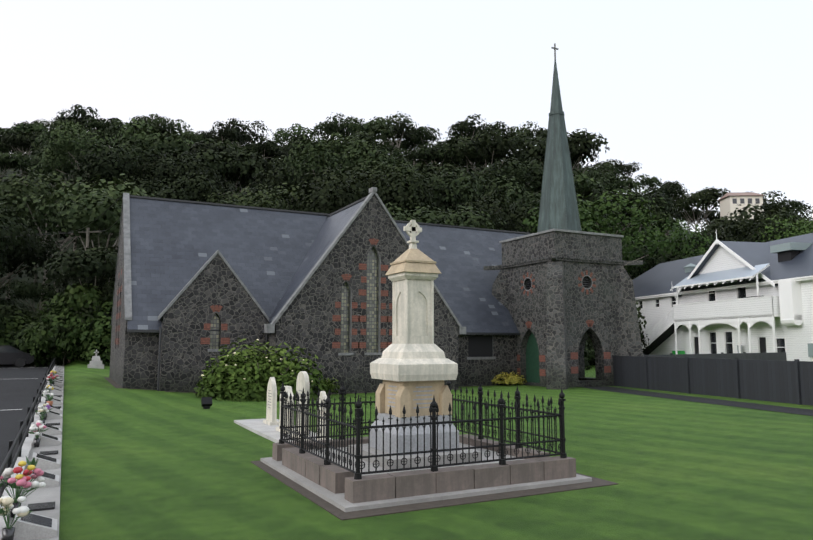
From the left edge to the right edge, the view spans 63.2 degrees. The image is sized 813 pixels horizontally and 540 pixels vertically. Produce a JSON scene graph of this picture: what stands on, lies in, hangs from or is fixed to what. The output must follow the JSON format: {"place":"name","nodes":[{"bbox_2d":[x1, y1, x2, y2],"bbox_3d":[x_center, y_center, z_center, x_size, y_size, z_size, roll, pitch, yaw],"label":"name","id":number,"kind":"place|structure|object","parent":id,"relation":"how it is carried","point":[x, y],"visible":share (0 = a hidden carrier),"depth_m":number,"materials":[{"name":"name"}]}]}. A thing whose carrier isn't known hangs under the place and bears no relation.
{"place":"outdoors","nodes":[
{"label":"outdoors","id":0,"kind":"place"},
{"bbox_2d":[0,155,696,311],"bbox_3d":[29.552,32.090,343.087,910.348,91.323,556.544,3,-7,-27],"label":"hill terrain","id":1,"kind":"structure","parent":0,"point":[39,274],"depth_m":92.79,"materials":[{"name":"green plant"}]},
{"bbox_2d":[0,152,34,182],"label":"hill tree","id":2,"kind":"object","parent":1,"relation":"on","point":[4,156],"visible":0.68,"depth_m":124.40,"materials":[{"name":"green plant"}]},
{"bbox_2d":[0,151,47,181],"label":"hill tree","id":3,"kind":"object","parent":1,"relation":"on","point":[21,160],"visible":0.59,"depth_m":124.58,"materials":[{"name":"green plant"}]},
{"bbox_2d":[0,304,48,333],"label":"bush","id":4,"kind":"object","parent":1,"relation":"on","point":[21,308],"visible":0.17,"depth_m":50.10,"materials":[{"name":"green plant"}]},
{"bbox_2d":[0,203,50,273],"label":"hill tree","id":5,"kind":"object","parent":1,"relation":"on","point":[5,240],"visible":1,"depth_m":52.06,"materials":[{"name":"green plant"}]},
{"bbox_2d":[0,130,51,185],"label":"hill tree","id":6,"kind":"object","parent":1,"relation":"on","point":[16,140],"visible":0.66,"depth_m":131.27,"materials":[{"name":"green plant"}]},
{"bbox_2d":[3,121,50,179],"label":"hill tree","id":7,"kind":"object","parent":1,"relation":"on","point":[25,127],"visible":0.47,"depth_m":134.77,"materials":[{"name":"green plant"}]},
{"bbox_2d":[0,279,63,313],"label":"hill tree","id":8,"kind":"object","parent":1,"relation":"on","point":[30,291],"visible":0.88,"depth_m":72.25,"materials":[{"name":"green plant"}]},
{"bbox_2d":[0,219,68,287],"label":"hill tree","id":9,"kind":"object","parent":1,"relation":"on","point":[29,256],"visible":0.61,"depth_m":61.96,"materials":[{"name":"green plant"}]},
{"bbox_2d":[3,323,66,365],"bbox_3d":[-25.953,5.748,46.406,4.199,4.048,5.408,0,-6,1],"label":"bush","id":10,"kind":"object","parent":1,"relation":"on","point":[13,343],"visible":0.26,"depth_m":45.16,"materials":[{"name":"green plant"}]},
{"bbox_2d":[8,203,92,291],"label":"hill tree","id":11,"kind":"object","parent":1,"relation":"on","point":[58,235],"visible":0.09,"depth_m":84.67,"materials":[{"name":"green plant"}]},
{"bbox_2d":[31,118,71,135],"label":"hill tree","id":12,"kind":"object","parent":1,"relation":"on","point":[48,124],"visible":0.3,"depth_m":147.70,"materials":[{"name":"green plant"}]},
{"bbox_2d":[0,169,117,310],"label":"hill tree","id":13,"kind":"object","parent":1,"relation":"on","point":[6,198],"visible":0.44,"depth_m":75.35,"materials":[{"name":"green plant"}]},
{"bbox_2d":[27,148,93,188],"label":"hill tree","id":14,"kind":"object","parent":1,"relation":"on","point":[45,171],"visible":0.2,"depth_m":105.27,"materials":[{"name":"green plant"}]},
{"bbox_2d":[15,282,111,358],"bbox_3d":[-22.670,4.418,46.857,7.460,7.001,7.310,1,-6,-9],"label":"bush","id":15,"kind":"object","parent":1,"relation":"on","point":[78,297],"visible":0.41,"depth_m":44.31,"materials":[{"name":"green plant"}]},
{"bbox_2d":[22,127,117,182],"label":"hill tree","id":16,"kind":"object","parent":1,"relation":"on","point":[32,156],"visible":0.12,"depth_m":110.34,"materials":[{"name":"green plant"}]},
{"bbox_2d":[24,246,117,308],"bbox_3d":[-21.328,3.505,48.371,11.774,10.818,10.064,4,-8,-34],"label":"hill tree","id":17,"kind":"object","parent":1,"relation":"on","point":[91,260],"visible":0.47,"depth_m":45.25,"materials":[{"name":"green plant"}]},
{"bbox_2d":[57,104,99,119],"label":"hill tree","id":18,"kind":"object","parent":1,"relation":"on","point":[81,111],"visible":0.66,"depth_m":165.15,"materials":[{"name":"green plant"}]},
{"bbox_2d":[42,250,117,291],"bbox_3d":[-22.282,3.626,52.586,10.523,10.644,10.336,-6,-9,43],"label":"hill tree","id":19,"kind":"object","parent":1,"relation":"on","point":[67,280],"visible":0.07,"depth_m":50.30,"materials":[{"name":"green plant"}]},
{"bbox_2d":[15,173,164,261],"bbox_3d":[-24.669,0.743,57.105,17.357,18.216,17.358,-4,-7,29],"label":"hill tree","id":20,"kind":"object","parent":1,"relation":"on","point":[98,203],"visible":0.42,"depth_m":52.99,"materials":[{"name":"green plant"}]},
{"bbox_2d":[37,121,143,189],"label":"hill tree","id":21,"kind":"object","parent":1,"relation":"on","point":[77,145],"visible":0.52,"depth_m":100.06,"materials":[{"name":"green plant"}]},
{"bbox_2d":[76,313,110,359],"bbox_3d":[-18.316,5.194,46.409,9.200,5.810,8.699,-5,-8,40],"label":"bush","id":22,"kind":"object","parent":1,"relation":"on","point":[92,353],"visible":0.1,"depth_m":43.51,"materials":[{"name":"green plant"}]},
{"bbox_2d":[71,233,117,253],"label":"hill tree","id":23,"kind":"object","parent":1,"relation":"on","point":[95,242],"visible":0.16,"depth_m":77.71,"materials":[{"name":"green plant"}]},
{"bbox_2d":[86,274,114,308],"bbox_3d":[-18.589,4.282,48.072,8.188,8.760,7.279,-1,-6,6],"label":"hill tree","id":24,"kind":"object","parent":1,"relation":"on","point":[106,290],"visible":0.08,"depth_m":46.05,"materials":[{"name":"green plant"}]},
{"bbox_2d":[81,117,130,146],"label":"hill tree","id":25,"kind":"object","parent":1,"relation":"on","point":[96,124],"visible":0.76,"depth_m":155.81,"materials":[{"name":"green plant"}]},
{"bbox_2d":[63,140,204,189],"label":"hill tree","id":26,"kind":"object","parent":1,"relation":"on","point":[106,159],"visible":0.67,"depth_m":89.52,"materials":[{"name":"green plant"}]},
{"bbox_2d":[105,118,194,170],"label":"hill tree","id":27,"kind":"object","parent":1,"relation":"on","point":[141,134],"visible":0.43,"depth_m":114.29,"materials":[{"name":"green plant"}]},
{"bbox_2d":[111,129,195,177],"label":"hill tree","id":28,"kind":"object","parent":1,"relation":"on","point":[180,146],"visible":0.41,"depth_m":112.43,"materials":[{"name":"green plant"}]},
{"bbox_2d":[137,113,192,133],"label":"hill tree","id":29,"kind":"object","parent":1,"relation":"on","point":[157,119],"visible":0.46,"depth_m":169.30,"materials":[{"name":"green plant"}]},
{"bbox_2d":[115,172,225,208],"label":"hill tree","id":30,"kind":"object","parent":1,"relation":"on","point":[170,192],"visible":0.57,"depth_m":84.76,"materials":[{"name":"green plant"}]},
{"bbox_2d":[125,154,240,201],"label":"hill tree","id":31,"kind":"object","parent":1,"relation":"on","point":[201,169],"visible":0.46,"depth_m":91.09,"materials":[{"name":"green plant"}]},
{"bbox_2d":[169,141,240,161],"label":"hill tree","id":32,"kind":"object","parent":1,"relation":"on","point":[194,149],"visible":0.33,"depth_m":107.28,"materials":[{"name":"green plant"}]},
{"bbox_2d":[198,138,246,183],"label":"hill tree","id":33,"kind":"object","parent":1,"relation":"on","point":[227,142],"visible":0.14,"depth_m":117.14,"materials":[{"name":"green plant"}]},
{"bbox_2d":[205,121,245,146],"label":"hill tree","id":34,"kind":"object","parent":1,"relation":"on","point":[226,133],"visible":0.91,"depth_m":140.89,"materials":[{"name":"green plant"}]},
{"bbox_2d":[182,149,270,193],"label":"hill tree","id":35,"kind":"object","parent":1,"relation":"on","point":[216,162],"visible":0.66,"depth_m":103.81,"materials":[{"name":"green plant"}]},
{"bbox_2d":[196,190,284,208],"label":"hill tree","id":36,"kind":"object","parent":1,"relation":"on","point":[213,200],"visible":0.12,"depth_m":84.87,"materials":[{"name":"green plant"}]},
{"bbox_2d":[215,152,274,194],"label":"hill tree","id":37,"kind":"object","parent":1,"relation":"on","point":[264,166],"visible":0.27,"depth_m":109.92,"materials":[{"name":"green plant"}]},
{"bbox_2d":[224,118,271,145],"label":"hill tree","id":38,"kind":"object","parent":1,"relation":"on","point":[236,125],"visible":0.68,"depth_m":167.41,"materials":[{"name":"green plant"}]},
{"bbox_2d":[242,136,283,158],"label":"hill tree","id":39,"kind":"object","parent":1,"relation":"on","point":[268,148],"visible":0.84,"depth_m":138.91,"materials":[{"name":"green plant"}]},
{"bbox_2d":[213,182,345,212],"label":"hill tree","id":40,"kind":"object","parent":1,"relation":"on","point":[266,203],"visible":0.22,"depth_m":74.63,"materials":[{"name":"green plant"}]},
{"bbox_2d":[259,154,306,177],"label":"hill tree","id":41,"kind":"object","parent":1,"relation":"on","point":[277,162],"visible":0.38,"depth_m":113.98,"materials":[{"name":"green plant"}]},
{"bbox_2d":[246,164,342,209],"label":"hill tree","id":42,"kind":"object","parent":1,"relation":"on","point":[270,183],"visible":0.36,"depth_m":92.67,"materials":[{"name":"green plant"}]},
{"bbox_2d":[271,123,319,144],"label":"hill tree","id":43,"kind":"object","parent":1,"relation":"on","point":[283,134],"visible":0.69,"depth_m":174.99,"materials":[{"name":"green plant"}]},
{"bbox_2d":[275,137,326,158],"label":"hill tree","id":44,"kind":"object","parent":1,"relation":"on","point":[289,148],"visible":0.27,"depth_m":134.21,"materials":[{"name":"green plant"}]},
{"bbox_2d":[310,112,359,140],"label":"hill tree","id":45,"kind":"object","parent":1,"relation":"on","point":[329,126],"visible":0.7,"depth_m":157.00,"materials":[{"name":"green plant"}]},
{"bbox_2d":[280,133,406,204],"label":"hill tree","id":46,"kind":"object","parent":1,"relation":"on","point":[304,154],"visible":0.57,"depth_m":89.43,"materials":[{"name":"green plant"}]},
{"bbox_2d":[274,162,442,218],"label":"hill tree","id":47,"kind":"object","parent":1,"relation":"on","point":[339,194],"visible":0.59,"depth_m":70.15,"materials":[{"name":"green plant"}]},
{"bbox_2d":[332,124,398,160],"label":"hill tree","id":48,"kind":"object","parent":1,"relation":"on","point":[366,136],"visible":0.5,"depth_m":112.94,"materials":[{"name":"green plant"}]},
{"bbox_2d":[344,118,393,139],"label":"hill tree","id":49,"kind":"object","parent":1,"relation":"on","point":[365,127],"visible":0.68,"depth_m":146.59,"materials":[{"name":"green plant"}]},
{"bbox_2d":[309,156,440,213],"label":"hill tree","id":50,"kind":"object","parent":1,"relation":"on","point":[405,169],"visible":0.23,"depth_m":73.93,"materials":[{"name":"green plant"}]},
{"bbox_2d":[369,111,418,154],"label":"hill tree","id":51,"kind":"object","parent":1,"relation":"on","point":[389,121],"visible":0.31,"depth_m":164.38,"materials":[{"name":"green plant"}]},
{"bbox_2d":[378,120,414,149],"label":"hill tree","id":52,"kind":"object","parent":1,"relation":"on","point":[401,132],"visible":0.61,"depth_m":155.88,"materials":[{"name":"green plant"}]},
{"bbox_2d":[341,168,466,217],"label":"hill tree","id":53,"kind":"object","parent":1,"relation":"on","point":[438,203],"visible":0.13,"depth_m":76.95,"materials":[{"name":"green plant"}]},
{"bbox_2d":[403,127,441,147],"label":"hill tree","id":54,"kind":"object","parent":1,"relation":"on","point":[420,136],"visible":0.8,"depth_m":170.78,"materials":[{"name":"green plant"}]},
{"bbox_2d":[397,162,461,180],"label":"hill tree","id":55,"kind":"object","parent":1,"relation":"on","point":[431,169],"visible":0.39,"depth_m":112.63,"materials":[{"name":"green plant"}]},
{"bbox_2d":[412,143,452,170],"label":"hill tree","id":56,"kind":"object","parent":1,"relation":"on","point":[431,152],"visible":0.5,"depth_m":127.29,"materials":[{"name":"green plant"}]},
{"bbox_2d":[411,135,478,167],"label":"hill tree","id":57,"kind":"object","parent":1,"relation":"on","point":[422,149],"visible":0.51,"depth_m":126.18,"materials":[{"name":"green plant"}]},
{"bbox_2d":[385,202,505,229],"bbox_3d":[1.432,1.893,58.620,14.938,15.974,12.032,1,-6,-8],"label":"hill tree","id":58,"kind":"object","parent":1,"relation":"on","point":[431,216],"visible":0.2,"depth_m":58.52,"materials":[{"name":"green plant"}]},
{"bbox_2d":[445,114,486,140],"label":"hill tree","id":59,"kind":"object","parent":1,"relation":"on","point":[465,126],"visible":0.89,"depth_m":139.94,"materials":[{"name":"green plant"}]},
{"bbox_2d":[433,144,500,175],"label":"hill tree","id":60,"kind":"object","parent":1,"relation":"on","point":[489,159],"visible":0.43,"depth_m":125.50,"materials":[{"name":"green plant"}]},
{"bbox_2d":[404,167,540,224],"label":"hill tree","id":61,"kind":"object","parent":1,"relation":"on","point":[473,189],"visible":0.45,"depth_m":78.10,"materials":[{"name":"green plant"}]},
{"bbox_2d":[445,124,528,198],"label":"hill tree","id":62,"kind":"object","parent":1,"relation":"on","point":[484,141],"visible":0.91,"depth_m":118.47,"materials":[{"name":"green plant"}]},
{"bbox_2d":[438,191,539,233],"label":"hill tree","id":63,"kind":"object","parent":1,"relation":"on","point":[501,213],"visible":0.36,"depth_m":69.01,"materials":[{"name":"green plant"}]},
{"bbox_2d":[444,157,543,204],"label":"hill tree","id":64,"kind":"object","parent":1,"relation":"on","point":[491,170],"visible":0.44,"depth_m":95.60,"materials":[{"name":"green plant"}]},
{"bbox_2d":[520,120,547,143],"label":"hill tree","id":65,"kind":"object","parent":1,"relation":"on","point":[540,132],"visible":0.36,"depth_m":170.42,"materials":[{"name":"green plant"}]},
{"bbox_2d":[517,131,596,172],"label":"hill tree","id":66,"kind":"object","parent":1,"relation":"on","point":[535,153],"visible":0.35,"depth_m":115.97,"materials":[{"name":"green plant"}]},
{"bbox_2d":[514,172,606,202],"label":"hill tree","id":67,"kind":"object","parent":1,"relation":"on","point":[580,178],"visible":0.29,"depth_m":101.82,"materials":[{"name":"green plant"}]},
{"bbox_2d":[568,128,609,174],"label":"hill tree","id":68,"kind":"object","parent":1,"relation":"on","point":[589,137],"visible":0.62,"depth_m":115.45,"materials":[{"name":"green plant"}]},
{"bbox_2d":[573,168,619,181],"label":"hill tree","id":69,"kind":"object","parent":1,"relation":"on","point":[608,174],"visible":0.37,"depth_m":137.53,"materials":[{"name":"green plant"}]},
{"bbox_2d":[514,187,690,272],"bbox_3d":[17.946,1.494,64.735,17.536,18.346,15.088,3,-7,-26],"label":"hill tree","id":70,"kind":"object","parent":1,"relation":"on","point":[589,225],"visible":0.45,"depth_m":63.22,"materials":[{"name":"green plant"}]},
{"bbox_2d":[577,185,660,232],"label":"hill tree","id":71,"kind":"object","parent":1,"relation":"on","point":[591,198],"visible":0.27,"depth_m":103.03,"materials":[{"name":"green plant"}]},
{"bbox_2d":[596,175,648,196],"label":"hill tree","id":72,"kind":"object","parent":1,"relation":"on","point":[611,185],"visible":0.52,"depth_m":128.20,"materials":[{"name":"green plant"}]},
{"bbox_2d":[614,162,641,194],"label":"hill tree","id":73,"kind":"object","parent":1,"relation":"on","point":[628,169],"visible":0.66,"depth_m":173.87,"materials":[{"name":"green plant"}]},
{"bbox_2d":[609,191,678,231],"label":"hill tree","id":74,"kind":"object","parent":1,"relation":"on","point":[658,196],"visible":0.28,"depth_m":115.92,"materials":[{"name":"green plant"}]},
{"bbox_2d":[609,205,679,239],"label":"hill tree","id":75,"kind":"object","parent":1,"relation":"on","point":[658,214],"visible":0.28,"depth_m":113.83,"materials":[{"name":"green plant"}]},
{"bbox_2d":[635,174,665,191],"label":"hill tree","id":76,"kind":"object","parent":1,"relation":"on","point":[649,181],"visible":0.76,"depth_m":149.92,"materials":[{"name":"green plant"}]},
{"bbox_2d":[622,241,704,279],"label":"hill tree","id":77,"kind":"object","parent":1,"relation":"on","point":[670,257],"visible":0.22,"depth_m":81.46,"materials":[{"name":"green plant"}]},
{"bbox_2d":[640,182,689,202],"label":"hill tree","id":78,"kind":"object","parent":1,"relation":"on","point":[670,190],"visible":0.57,"depth_m":145.41,"materials":[{"name":"green plant"}]},
{"bbox_2d":[621,220,713,277],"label":"hill tree","id":79,"kind":"object","parent":1,"relation":"on","point":[672,236],"visible":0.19,"depth_m":83.16,"materials":[{"name":"green plant"}]},
{"bbox_2d":[670,190,719,231],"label":"hill tree","id":80,"kind":"object","parent":1,"relation":"on","point":[686,203],"visible":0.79,"depth_m":147.67,"materials":[{"name":"green plant"}]},
{"bbox_2d":[688,186,729,223],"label":"hill tree","id":81,"kind":"object","parent":1,"relation":"on","point":[715,193],"visible":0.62,"depth_m":146.53,"materials":[{"name":"green plant"}]},
{"bbox_2d":[669,214,790,259],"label":"hill tree","id":82,"kind":"object","parent":1,"relation":"on","point":[721,233],"visible":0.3,"depth_m":85.47,"materials":[{"name":"green plant"}]},
{"bbox_2d":[718,192,764,220],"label":"ridge house","id":83,"kind":"structure","parent":1,"relation":"on","point":[729,201],"depth_m":137.99,"materials":[{"name":"beige paint"}]},
{"bbox_2d":[701,203,807,246],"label":"hill tree","id":84,"kind":"object","parent":1,"relation":"on","point":[745,215],"visible":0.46,"depth_m":104.97,"materials":[{"name":"green plant"}]},
{"bbox_2d":[758,191,790,216],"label":"hill tree","id":85,"kind":"object","parent":1,"relation":"on","point":[765,204],"visible":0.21,"depth_m":143.45,"materials":[{"name":"green plant"}]},
{"bbox_2d":[748,215,812,241],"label":"hill tree","id":86,"kind":"object","parent":1,"relation":"on","point":[802,227],"visible":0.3,"depth_m":83.49,"materials":[{"name":"green plant"}]},
{"bbox_2d":[0,0,812,233],"label":"sky","id":87,"kind":"structure","parent":0,"point":[700,94],"materials":[{"name":"white"}]},
{"bbox_2d":[59,358,812,539],"bbox_3d":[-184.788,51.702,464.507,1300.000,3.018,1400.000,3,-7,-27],"label":"ground","id":88,"kind":"structure","parent":0,"point":[140,464],"depth_m":9.77,"materials":[{"name":"green plant"}]},
{"bbox_2d":[0,315,27,365],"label":"bush","id":89,"kind":"object","parent":88,"relation":"on","point":[7,333],"visible":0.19,"depth_m":45.76,"materials":[{"name":"green plant"}]},
{"bbox_2d":[1,308,37,337],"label":"bush","id":90,"kind":"object","parent":88,"relation":"on","point":[21,322],"visible":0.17,"depth_m":47.22,"materials":[{"name":"green plant"}]},
{"bbox_2d":[0,357,63,539],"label":"ashes walk and carpark","id":91,"kind":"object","parent":88,"relation":"on","point":[22,399],"visible":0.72,"depth_m":12.04,"materials":[{"name":"concrete"}]},
{"bbox_2d":[0,345,33,366],"bbox_3d":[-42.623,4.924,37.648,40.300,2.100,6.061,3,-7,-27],"label":"car","id":92,"kind":"object","parent":91,"relation":"on","point":[10,355],"visible":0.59,"depth_m":43.36,"materials":[{"name":"grey"}]},
{"bbox_2d":[0,370,59,539],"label":"grave flowers","id":93,"kind":"object","parent":91,"relation":"on","point":[13,507],"visible":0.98,"depth_m":7.23,"materials":[{"name":"multicoloured plant"}]},
{"bbox_2d":[18,339,70,366],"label":"bush","id":94,"kind":"object","parent":88,"relation":"on","point":[36,362],"visible":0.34,"depth_m":45.38,"materials":[{"name":"green plant"}]},
{"bbox_2d":[9,311,86,364],"bbox_3d":[-24.960,5.503,47.139,5.777,5.148,7.439,0,-6,2],"label":"bush","id":95,"kind":"object","parent":88,"relation":"on","point":[61,329],"visible":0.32,"depth_m":45.00,"materials":[{"name":"green plant"}]},
{"bbox_2d":[24,317,94,365],"bbox_3d":[-23.819,5.506,46.134,5.191,4.459,5.490,0,-6,0],"label":"bush","id":96,"kind":"object","parent":88,"relation":"on","point":[45,349],"visible":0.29,"depth_m":44.41,"materials":[{"name":"green plant"}]},
{"bbox_2d":[35,299,112,352],"bbox_3d":[-20.606,4.917,46.044,9.192,5.796,8.692,2,-7,-17],"label":"bush","id":97,"kind":"object","parent":88,"relation":"on","point":[98,324],"visible":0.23,"depth_m":43.56,"materials":[{"name":"green plant"}]},
{"bbox_2d":[36,291,112,323],"bbox_3d":[-23.546,4.420,47.653,5.755,5.762,5.836,-5,-8,40],"label":"tree","id":98,"kind":"object","parent":88,"relation":"on","point":[55,307],"visible":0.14,"depth_m":46.68,"materials":[{"name":"green plant"}]},
{"bbox_2d":[64,298,111,331],"bbox_3d":[-22.062,4.765,47.140,7.708,5.672,6.495,-6,-9,45],"label":"bush","id":99,"kind":"object","parent":88,"relation":"on","point":[91,310],"visible":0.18,"depth_m":44.29,"materials":[{"name":"green plant"}]},
{"bbox_2d":[67,350,330,442],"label":"headstones","id":100,"kind":"object","parent":88,"relation":"on","point":[268,427],"visible":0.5,"depth_m":14.31,"materials":[{"name":"white stone"}]},
{"bbox_2d":[193,337,330,401],"bbox_3d":[-5.031,3.490,23.152,4.696,2.244,3.216,3,-7,-27],"label":"flowering shrub","id":101,"kind":"object","parent":88,"relation":"on","point":[241,378],"visible":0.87,"depth_m":22.28,"materials":[{"name":"green plant"}]},
{"bbox_2d":[104,43,642,394],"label":"church","id":102,"kind":"structure","parent":88,"relation":"on","point":[198,284],"depth_m":27.94,"materials":[{"name":"stone"}]},
{"bbox_2d":[251,220,618,519],"bbox_3d":[0.186,1.224,10.138,4.080,4.060,4.020,3,-7,-27],"label":"henry williams memorial","id":103,"kind":"object","parent":88,"relation":"on","point":[413,366],"visible":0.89,"depth_m":9.55,"materials":[{"name":"white stone"}]},
{"bbox_2d":[279,380,566,479],"bbox_3d":[0.100,2.246,10.105,3.260,1.000,3.260,3,-7,-27],"label":"iron fence","id":104,"kind":"object","parent":103,"relation":"on","point":[302,409],"visible":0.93,"depth_m":9.04,"materials":[{"name":"black metal"}]},
{"bbox_2d":[491,372,526,385],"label":"shrub","id":105,"kind":"object","parent":88,"relation":"on","point":[510,379],"visible":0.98,"depth_m":30.10,"materials":[{"name":"yellow plant"}]},
{"bbox_2d":[583,351,812,415],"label":"fence","id":106,"kind":"object","parent":88,"relation":"on","point":[774,377],"visible":0.94,"depth_m":24.04,"materials":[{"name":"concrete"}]},
{"bbox_2d":[632,232,812,360],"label":"white villa","id":107,"kind":"object","parent":88,"relation":"on","point":[718,297],"visible":0.74,"depth_m":51.95,"materials":[{"name":"white paint"}]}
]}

